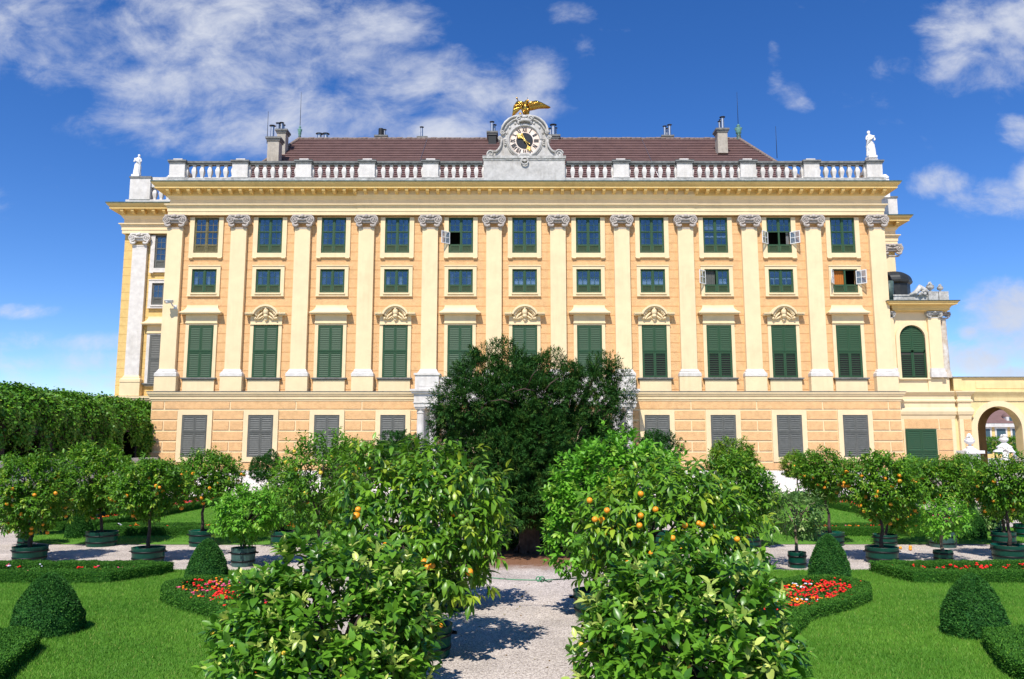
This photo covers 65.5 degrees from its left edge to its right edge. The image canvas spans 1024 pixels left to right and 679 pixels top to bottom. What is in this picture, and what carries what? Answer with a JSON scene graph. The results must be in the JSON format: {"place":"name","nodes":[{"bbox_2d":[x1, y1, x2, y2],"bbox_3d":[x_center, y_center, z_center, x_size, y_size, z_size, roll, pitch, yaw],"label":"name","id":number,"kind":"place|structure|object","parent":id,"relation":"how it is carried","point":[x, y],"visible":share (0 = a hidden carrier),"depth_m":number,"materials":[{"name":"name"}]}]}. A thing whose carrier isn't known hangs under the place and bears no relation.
{"place":"outdoors","nodes":[
{"label":"outdoors","id":0,"kind":"place"},
{"bbox_2d":[0,568,262,678],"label":"lawn","id":1,"kind":"structure","parent":0,"point":[165,667],"depth_m":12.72,"materials":[{"name":"green plant"}]},
{"bbox_2d":[0,625,41,678],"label":"box hedge","id":2,"kind":"object","parent":1,"relation":"on","point":[18,645],"visible":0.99,"depth_m":11.98,"materials":[{"name":"green plant"}]},
{"bbox_2d":[9,571,86,638],"bbox_3d":[-8.148,4.621,13.942,1.248,1.084,1.276,0,-8,0],"label":"topiary cone","id":3,"kind":"object","parent":1,"relation":"on","point":[49,605],"visible":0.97,"depth_m":13.66,"materials":[{"name":"green plant"}]},
{"bbox_2d":[0,559,174,583],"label":"box hedge","id":4,"kind":"object","parent":1,"relation":"on","point":[124,571],"visible":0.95,"depth_m":19.50,"materials":[{"name":"green plant"}]},
{"bbox_2d":[184,537,228,576],"bbox_3d":[-7.390,5.348,19.242,1.064,1.103,1.073,0,-8,0],"label":"topiary cone","id":5,"kind":"object","parent":1,"relation":"on","point":[207,557],"visible":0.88,"depth_m":19.00,"materials":[{"name":"green plant"}]},
{"bbox_2d":[159,574,304,678],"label":"box hedge","id":6,"kind":"object","parent":1,"relation":"on","point":[171,594],"visible":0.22,"depth_m":16.08,"materials":[{"name":"green plant"}]},
{"bbox_2d":[304,556,330,577],"bbox_3d":[-4.885,5.753,20.184,0.798,0.471,0.798,-8,-11,44],"label":"planter tub","id":7,"kind":"object","parent":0,"point":[305,569],"visible":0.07,"depth_m":19.89,"materials":[{"name":"green paint"}]},
{"bbox_2d":[268,426,372,550],"bbox_3d":[-4.901,3.947,20.508,2.695,3.427,2.727,3,-8,-22],"label":"lemon tree","id":8,"kind":"object","parent":7,"relation":"on","point":[322,512],"visible":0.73,"depth_m":20.05,"materials":[{"name":"green plant"}]},
{"bbox_2d":[0,495,1023,678],"bbox_3d":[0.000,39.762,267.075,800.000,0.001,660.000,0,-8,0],"label":"gravel ground","id":9,"kind":"structure","parent":0,"point":[488,648],"depth_m":16.56,"materials":[{"name":"grey gravel"}]},
{"bbox_2d":[10,544,49,560],"bbox_3d":[-13.751,6.113,22.689,0.928,0.436,0.928,-8,-11,44],"label":"planter tub","id":10,"kind":"object","parent":9,"relation":"on","point":[34,552],"visible":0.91,"depth_m":22.39,"materials":[{"name":"green paint"}]},
{"bbox_2d":[0,446,79,547],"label":"orange tree","id":11,"kind":"object","parent":10,"relation":"on","point":[46,508],"visible":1,"depth_m":22.58,"materials":[{"name":"green plant"}]},
{"bbox_2d":[84,530,119,546],"bbox_3d":[-13.626,6.606,26.414,1.007,0.468,1.007,-8,-11,44],"label":"planter tub","id":12,"kind":"object","parent":9,"relation":"on","point":[97,538],"visible":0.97,"depth_m":26.06,"materials":[{"name":"green paint"}]},
{"bbox_2d":[47,438,149,532],"bbox_3d":[-13.956,4.898,26.643,3.243,3.221,3.161,0,-8,0],"label":"lemon tree","id":13,"kind":"object","parent":12,"relation":"on","point":[92,490],"visible":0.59,"depth_m":26.09,"materials":[{"name":"green plant"}]},
{"bbox_2d":[129,545,167,560],"bbox_3d":[-10.332,6.107,22.598,0.912,0.423,0.912,-8,-11,44],"label":"planter tub","id":14,"kind":"object","parent":9,"relation":"on","point":[155,552],"visible":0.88,"depth_m":22.30,"materials":[{"name":"green paint"}]},
{"bbox_2d":[98,452,198,548],"bbox_3d":[-10.342,4.628,22.846,2.673,2.810,2.398,0,-8,0],"label":"orange tree","id":15,"kind":"object","parent":14,"relation":"on","point":[143,503],"visible":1,"depth_m":22.35,"materials":[{"name":"green plant"}]},
{"bbox_2d":[105,176,230,402],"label":"palace wing","id":16,"kind":"structure","parent":9,"relation":"on","point":[142,211],"depth_m":62.79,"materials":[{"name":"beige paint"}]},
{"bbox_2d":[141,333,160,385],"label":"window","id":17,"kind":"structure","parent":16,"relation":"in","point":[153,339],"depth_m":62.18,"materials":[{"name":"grey paint"}]},
{"bbox_2d":[186,529,217,546],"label":"planter tub","id":18,"kind":"object","parent":9,"relation":"on","point":[197,537],"visible":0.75,"depth_m":26.03,"materials":[{"name":"green paint"}]},
{"bbox_2d":[172,445,246,530],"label":"orange tree","id":19,"kind":"object","parent":18,"relation":"on","point":[212,460],"visible":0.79,"depth_m":26.31,"materials":[{"name":"green plant"}]},
{"bbox_2d":[228,546,258,566],"bbox_3d":[-7.405,5.980,21.920,0.682,0.492,0.682,-8,-11,44],"label":"planter tub","id":20,"kind":"object","parent":9,"relation":"on","point":[240,557],"visible":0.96,"depth_m":21.66,"materials":[{"name":"paint"}]},
{"bbox_2d":[203,479,292,548],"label":"citrus tree","id":21,"kind":"object","parent":20,"relation":"on","point":[253,526],"visible":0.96,"depth_m":21.68,"materials":[{"name":"green plant"}]},
{"bbox_2d":[312,662,346,678],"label":"planter tub","id":22,"kind":"object","parent":9,"relation":"on","point":[323,671],"visible":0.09,"depth_m":9.95,"materials":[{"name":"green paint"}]},
{"bbox_2d":[191,515,447,678],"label":"citrus bush","id":23,"kind":"object","parent":22,"relation":"on","point":[360,647],"visible":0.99,"depth_m":9.46,"materials":[{"name":"green plant"}]},
{"bbox_2d":[402,619,456,660],"bbox_3d":[-1.379,4.696,12.451,0.895,0.470,0.895,-8,-11,44],"label":"planter tub","id":24,"kind":"object","parent":9,"relation":"on","point":[449,631],"visible":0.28,"depth_m":12.23,"materials":[{"name":"green paint"}]},
{"bbox_2d":[320,432,521,627],"bbox_3d":[-1.489,3.020,12.552,3.306,3.121,2.610,0,-8,0],"label":"citrus tree","id":25,"kind":"object","parent":24,"relation":"on","point":[452,530],"visible":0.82,"depth_m":12.25,"materials":[{"name":"green plant"}]},
{"bbox_2d":[146,103,905,494],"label":"palace","id":26,"kind":"structure","parent":9,"relation":"on","point":[718,285],"depth_m":57.78,"materials":[{"name":"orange paint"}]},
{"bbox_2d":[175,410,212,461],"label":"window","id":27,"kind":"structure","parent":26,"relation":"in","point":[194,427],"depth_m":56.10,"materials":[{"name":"grey paint"}]},
{"bbox_2d":[180,323,217,380],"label":"window","id":28,"kind":"structure","parent":26,"relation":"in","point":[200,347],"depth_m":57.19,"materials":[{"name":"green paint"}]},
{"bbox_2d":[187,265,220,296],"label":"window","id":29,"kind":"structure","parent":26,"relation":"in","point":[192,269],"depth_m":57.93,"materials":[{"name":"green paint"}]},
{"bbox_2d":[188,217,223,258],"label":"window","id":30,"kind":"structure","parent":26,"relation":"in","point":[193,252],"depth_m":58.33,"materials":[{"name":"green paint"}]},
{"bbox_2d":[241,410,278,461],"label":"window","id":31,"kind":"structure","parent":26,"relation":"in","point":[260,427],"depth_m":56.08,"materials":[{"name":"grey paint"}]},
{"bbox_2d":[245,325,281,379],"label":"window","id":32,"kind":"structure","parent":26,"relation":"in","point":[265,344],"depth_m":57.17,"materials":[{"name":"green paint"}]},
{"bbox_2d":[251,265,284,296],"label":"window","id":33,"kind":"structure","parent":26,"relation":"in","point":[257,281],"depth_m":57.95,"materials":[{"name":"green paint"}]},
{"bbox_2d":[252,217,287,258],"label":"window","id":34,"kind":"structure","parent":26,"relation":"in","point":[258,238],"depth_m":58.36,"materials":[{"name":"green paint"}]},
{"bbox_2d":[308,410,344,460],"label":"window","id":35,"kind":"structure","parent":26,"relation":"in","point":[320,420],"depth_m":56.18,"materials":[{"name":"grey paint"}]},
{"bbox_2d":[311,323,346,379],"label":"window","id":36,"kind":"structure","parent":26,"relation":"in","point":[330,338],"depth_m":57.19,"materials":[{"name":"green paint"}]},
{"bbox_2d":[316,265,348,296],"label":"window","id":37,"kind":"structure","parent":26,"relation":"in","point":[321,276],"depth_m":57.96,"materials":[{"name":"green paint"}]},
{"bbox_2d":[316,217,350,258],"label":"window","id":38,"kind":"structure","parent":26,"relation":"in","point":[322,225],"depth_m":58.36,"materials":[{"name":"green paint"}]},
{"bbox_2d":[375,410,410,454],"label":"window","id":39,"kind":"structure","parent":26,"relation":"in","point":[387,420],"depth_m":56.19,"materials":[{"name":"grey paint"}]},
{"bbox_2d":[376,325,411,379],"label":"window","id":40,"kind":"structure","parent":26,"relation":"in","point":[394,340],"depth_m":57.16,"materials":[{"name":"green paint"}]},
{"bbox_2d":[380,265,412,296],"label":"window","id":41,"kind":"structure","parent":26,"relation":"in","point":[384,285],"depth_m":57.95,"materials":[{"name":"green paint"}]},
{"bbox_2d":[380,217,413,258],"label":"window","id":42,"kind":"structure","parent":26,"relation":"in","point":[385,222],"depth_m":58.36,"materials":[{"name":"green paint"}]},
{"bbox_2d":[441,217,477,258],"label":"window","id":43,"kind":"structure","parent":26,"relation":"in","point":[448,252],"depth_m":58.32,"materials":[{"name":"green paint"}]},
{"bbox_2d":[444,323,475,376],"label":"window","id":44,"kind":"structure","parent":26,"relation":"in","point":[457,336],"depth_m":57.29,"materials":[{"name":"green paint"}]},
{"bbox_2d":[444,265,476,296],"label":"window","id":45,"kind":"structure","parent":26,"relation":"in","point":[449,269],"depth_m":57.95,"materials":[{"name":"green paint"}]},
{"bbox_2d":[507,217,541,258],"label":"window","id":46,"kind":"structure","parent":26,"relation":"in","point":[512,222],"depth_m":58.37,"materials":[{"name":"green paint"}]},
{"bbox_2d":[508,265,540,296],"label":"window","id":47,"kind":"structure","parent":26,"relation":"in","point":[524,284],"depth_m":57.96,"materials":[{"name":"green paint"}]},
{"bbox_2d":[509,325,540,372],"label":"window","id":48,"kind":"structure","parent":26,"relation":"in","point":[529,334],"depth_m":57.33,"materials":[{"name":"green paint"}]},
{"bbox_2d":[571,217,605,258],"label":"window","id":49,"kind":"structure","parent":26,"relation":"in","point":[600,222],"depth_m":58.36,"materials":[{"name":"green paint"}]},
{"bbox_2d":[572,265,604,296],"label":"window","id":50,"kind":"structure","parent":26,"relation":"in","point":[588,284],"depth_m":57.95,"materials":[{"name":"green paint"}]},
{"bbox_2d":[573,323,605,376],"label":"window","id":51,"kind":"structure","parent":26,"relation":"in","point":[588,337],"depth_m":57.29,"materials":[{"name":"green paint"}]},
{"bbox_2d":[634,217,669,258],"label":"window","id":52,"kind":"structure","parent":26,"relation":"in","point":[663,231],"depth_m":58.36,"materials":[{"name":"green paint"}]},
{"bbox_2d":[636,265,668,296],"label":"window","id":53,"kind":"structure","parent":26,"relation":"in","point":[652,284],"depth_m":57.95,"materials":[{"name":"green paint"}]},
{"bbox_2d":[638,325,673,380],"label":"window","id":54,"kind":"structure","parent":26,"relation":"in","point":[653,340],"depth_m":57.19,"materials":[{"name":"green paint"}]},
{"bbox_2d":[639,410,675,452],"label":"window","id":55,"kind":"structure","parent":26,"relation":"in","point":[664,420],"depth_m":56.19,"materials":[{"name":"grey paint"}]},
{"bbox_2d":[698,217,733,258],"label":"window","id":56,"kind":"structure","parent":26,"relation":"in","point":[703,252],"depth_m":58.36,"materials":[{"name":"green paint"}]},
{"bbox_2d":[699,265,733,296],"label":"window","id":57,"kind":"structure","parent":26,"relation":"in","point":[707,273],"depth_m":57.95,"materials":[{"name":"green paint"}]},
{"bbox_2d":[703,323,738,380],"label":"window","id":58,"kind":"structure","parent":26,"relation":"in","point":[719,352],"depth_m":57.20,"materials":[{"name":"green paint"}]},
{"bbox_2d":[705,410,740,460],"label":"window","id":59,"kind":"structure","parent":26,"relation":"in","point":[719,423],"depth_m":56.15,"materials":[{"name":"grey paint"}]},
{"bbox_2d":[761,217,799,258],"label":"window","id":60,"kind":"structure","parent":26,"relation":"in","point":[791,252],"depth_m":58.33,"materials":[{"name":"green paint"}]},
{"bbox_2d":[764,265,797,296],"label":"window","id":61,"kind":"structure","parent":26,"relation":"in","point":[793,286],"depth_m":57.93,"materials":[{"name":"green paint"}]},
{"bbox_2d":[767,325,803,379],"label":"window","id":62,"kind":"structure","parent":26,"relation":"in","point":[784,354],"depth_m":57.19,"materials":[{"name":"green paint"}]},
{"bbox_2d":[771,410,807,461],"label":"window","id":63,"kind":"structure","parent":26,"relation":"in","point":[789,427],"depth_m":56.08,"materials":[{"name":"grey paint"}]},
{"bbox_2d":[825,217,860,258],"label":"window","id":64,"kind":"structure","parent":26,"relation":"in","point":[854,233],"depth_m":58.36,"materials":[{"name":"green paint"}]},
{"bbox_2d":[828,265,866,296],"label":"window","id":65,"kind":"structure","parent":26,"relation":"in","point":[836,273],"depth_m":57.92,"materials":[{"name":"green paint"}]},
{"bbox_2d":[832,323,869,379],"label":"window","id":66,"kind":"structure","parent":26,"relation":"in","point":[849,354],"depth_m":57.20,"materials":[{"name":"green paint"}]},
{"bbox_2d":[837,410,874,461],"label":"window","id":67,"kind":"structure","parent":26,"relation":"in","point":[855,427],"depth_m":56.08,"materials":[{"name":"grey paint"}]},
{"bbox_2d":[424,333,639,553],"bbox_3d":[0.504,3.793,25.427,5.997,8.046,6.553,-8,-11,44],"label":"yew tree","id":68,"kind":"object","parent":9,"relation":"on","point":[526,438],"visible":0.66,"depth_m":24.36,"materials":[{"name":"green plant"}]},
{"bbox_2d":[569,586,609,617],"bbox_3d":[1.638,5.092,15.383,0.921,0.479,0.921,-8,-11,44],"label":"planter tub","id":69,"kind":"object","parent":9,"relation":"on","point":[575,596],"visible":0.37,"depth_m":15.23,"materials":[{"name":"green paint"}]},
{"bbox_2d":[536,419,693,592],"bbox_3d":[2.062,3.274,15.616,3.214,3.422,2.390,0,-8,0],"label":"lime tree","id":70,"kind":"object","parent":69,"relation":"on","point":[591,455],"visible":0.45,"depth_m":15.33,"materials":[{"name":"green plant"}]},
{"bbox_2d":[663,667,711,678],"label":"planter tub","id":71,"kind":"object","parent":9,"relation":"on","point":[693,673],"visible":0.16,"depth_m":9.77,"materials":[{"name":"black paint"}]},
{"bbox_2d":[561,530,817,678],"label":"citrus bush","id":72,"kind":"object","parent":71,"relation":"on","point":[733,645],"visible":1,"depth_m":9.31,"materials":[{"name":"green plant"}]},
{"bbox_2d":[787,550,806,568],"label":"planter tub","id":73,"kind":"object","parent":9,"relation":"on","point":[797,560],"visible":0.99,"depth_m":21.40,"materials":[{"name":"green paint"}]},
{"bbox_2d":[767,486,828,552],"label":"citrus tree","id":74,"kind":"object","parent":73,"relation":"on","point":[798,523],"visible":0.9,"depth_m":21.51,"materials":[{"name":"green plant"}]},
{"bbox_2d":[817,530,846,545],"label":"planter tub","id":75,"kind":"object","parent":9,"relation":"on","point":[839,536],"visible":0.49,"depth_m":26.26,"materials":[{"name":"green paint"}]},
{"bbox_2d":[789,444,855,532],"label":"orange tree","id":76,"kind":"object","parent":75,"relation":"on","point":[819,477],"visible":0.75,"depth_m":26.57,"materials":[{"name":"green plant"}]},
{"bbox_2d":[862,545,900,562],"bbox_3d":[10.470,6.084,22.509,0.896,0.444,0.896,-8,-11,44],"label":"planter tub","id":77,"kind":"object","parent":9,"relation":"on","point":[877,553],"visible":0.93,"depth_m":22.20,"materials":[{"name":"green paint"}]},
{"bbox_2d":[833,447,927,547],"bbox_3d":[10.541,4.537,22.728,2.466,2.905,2.348,0,-8,0],"label":"orange tree","id":78,"kind":"object","parent":77,"relation":"on","point":[898,501],"visible":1,"depth_m":22.35,"materials":[{"name":"green plant"}]},
{"bbox_2d":[882,196,913,271],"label":"palace wing","id":79,"kind":"structure","parent":9,"relation":"on","point":[895,222],"depth_m":66.55,"materials":[{"name":"beige paint"}]},
{"bbox_2d":[886,271,959,473],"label":"pavilion","id":80,"kind":"structure","parent":9,"relation":"on","point":[921,361],"depth_m":57.24,"materials":[{"name":"beige paint"}]},
{"bbox_2d":[905,429,938,473],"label":"door","id":81,"kind":"structure","parent":80,"relation":"in","point":[922,443],"depth_m":56.49,"materials":[{"name":"green paint"}]},
{"bbox_2d":[926,531,957,547],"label":"planter tub","id":82,"kind":"object","parent":9,"relation":"on","point":[950,543],"visible":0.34,"depth_m":25.75,"materials":[{"name":"paint"}]},
{"bbox_2d":[903,454,997,515],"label":"orange tree","id":83,"kind":"object","parent":82,"relation":"on","point":[948,471],"visible":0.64,"depth_m":25.84,"materials":[{"name":"green plant"}]},
{"bbox_2d":[932,549,953,560],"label":"planter tub","id":84,"kind":"object","parent":9,"relation":"on","point":[938,554],"visible":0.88,"depth_m":22.55,"materials":[{"name":"green paint"}]},
{"bbox_2d":[905,489,976,550],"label":"citrus tree","id":85,"kind":"object","parent":84,"relation":"on","point":[940,522],"visible":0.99,"depth_m":22.63,"materials":[{"name":"green plant"}]},
{"bbox_2d":[949,377,1023,464],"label":"gateway","id":86,"kind":"object","parent":9,"relation":"on","point":[979,401],"visible":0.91,"depth_m":57.08,"materials":[{"name":"yellow paint"}]},
{"bbox_2d":[989,543,1023,559],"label":"planter tub","id":87,"kind":"object","parent":9,"relation":"on","point":[1004,551],"visible":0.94,"depth_m":22.73,"materials":[{"name":"green paint"}]},
{"bbox_2d":[957,448,1023,545],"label":"orange tree","id":88,"kind":"object","parent":87,"relation":"on","point":[1007,505],"visible":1,"depth_m":23.09,"materials":[{"name":"green plant"}]},
{"bbox_2d":[0,0,1023,395],"label":"sky","id":89,"kind":"structure","parent":0,"point":[88,87],"materials":[{"name":"blue"}]},
{"bbox_2d":[33,500,1022,544],"bbox_3d":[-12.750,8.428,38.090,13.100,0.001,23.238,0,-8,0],"label":"lawn","id":90,"kind":"structure","parent":0,"point":[224,542],"depth_m":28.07,"materials":[{"name":"green plant"}]},
{"bbox_2d":[96,522,330,535],"bbox_3d":[-11.296,7.178,30.147,8.672,0.427,1.855,0,-8,0],"label":"box hedge","id":91,"kind":"object","parent":90,"relation":"on","point":[161,528],"visible":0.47,"depth_m":29.32,"materials":[{"name":"green plant"}]},
{"bbox_2d":[679,502,1023,546],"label":"lawn","id":92,"kind":"structure","parent":0,"point":[855,541],"depth_m":27.77,"materials":[{"name":"green plant"}]},
{"bbox_2d":[779,522,951,535],"bbox_3d":[13.587,7.160,30.006,7.064,0.428,1.972,0,-8,0],"label":"box hedge","id":93,"kind":"object","parent":92,"relation":"on","point":[862,529],"visible":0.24,"depth_m":29.12,"materials":[{"name":"green plant"}]},
{"bbox_2d":[765,568,1023,678],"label":"lawn","id":94,"kind":"structure","parent":0,"point":[828,660],"depth_m":12.92,"materials":[{"name":"green plant"}]},
{"bbox_2d":[742,574,872,678],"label":"box hedge","id":95,"kind":"object","parent":94,"relation":"on","point":[858,594],"visible":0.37,"depth_m":15.71,"materials":[{"name":"green plant"}]},
{"bbox_2d":[757,577,860,664],"bbox_3d":[4.946,5.076,14.434,1.957,0.318,9.898,-4,-9,29],"label":"flower bed","id":96,"kind":"object","parent":94,"relation":"on","point":[824,587],"visible":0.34,"depth_m":17.14,"materials":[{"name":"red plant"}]},
{"bbox_2d":[807,533,851,576],"bbox_3d":[7.700,5.311,19.349,1.064,1.196,1.076,0,-8,0],"label":"topiary cone","id":97,"kind":"object","parent":94,"relation":"on","point":[829,556],"visible":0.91,"depth_m":19.11,"materials":[{"name":"green plant"}]},
{"bbox_2d":[868,559,1023,583],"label":"box hedge","id":98,"kind":"object","parent":94,"relation":"on","point":[901,569],"visible":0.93,"depth_m":19.34,"materials":[{"name":"green plant"}]},
{"bbox_2d":[939,572,1011,640],"bbox_3d":[7.992,4.599,13.805,1.175,1.100,1.180,0,-8,0],"label":"topiary cone","id":99,"kind":"object","parent":94,"relation":"on","point":[971,607],"visible":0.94,"depth_m":13.52,"materials":[{"name":"green plant"}]},
{"bbox_2d":[981,623,1023,678],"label":"box hedge","id":100,"kind":"object","parent":94,"relation":"on","point":[1004,647],"visible":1,"depth_m":11.93,"materials":[{"name":"green plant"}]},
{"bbox_2d":[986,410,1015,457],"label":"building","id":101,"kind":"structure","parent":0,"point":[999,422],"depth_m":149.01,"materials":[{"name":"yellow paint"}]},
{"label":"terrace","id":102,"kind":"structure","parent":0,"visible":0},
{"bbox_2d":[0,380,155,459],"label":"hedge","id":103,"kind":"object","parent":102,"relation":"on","point":[53,420],"depth_m":46.55,"materials":[{"name":"green plant"}]},
{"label":"planter tub","id":104,"kind":"object","parent":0,"visible":0},
{"bbox_2d":[569,450,783,622],"bbox_3d":[2.528,3.193,12.645,3.315,2.838,2.843,0,-8,0],"label":"orange tree","id":105,"kind":"object","parent":104,"relation":"on","point":[714,516],"visible":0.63,"depth_m":12.24,"materials":[{"name":"green plant"}]},
{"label":"planter tub","id":106,"kind":"object","parent":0,"visible":0},
{"bbox_2d":[689,448,789,536],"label":"orange tree","id":107,"kind":"object","parent":106,"relation":"on","point":[750,487],"visible":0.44,"depth_m":20.28,"materials":[{"name":"green plant"}]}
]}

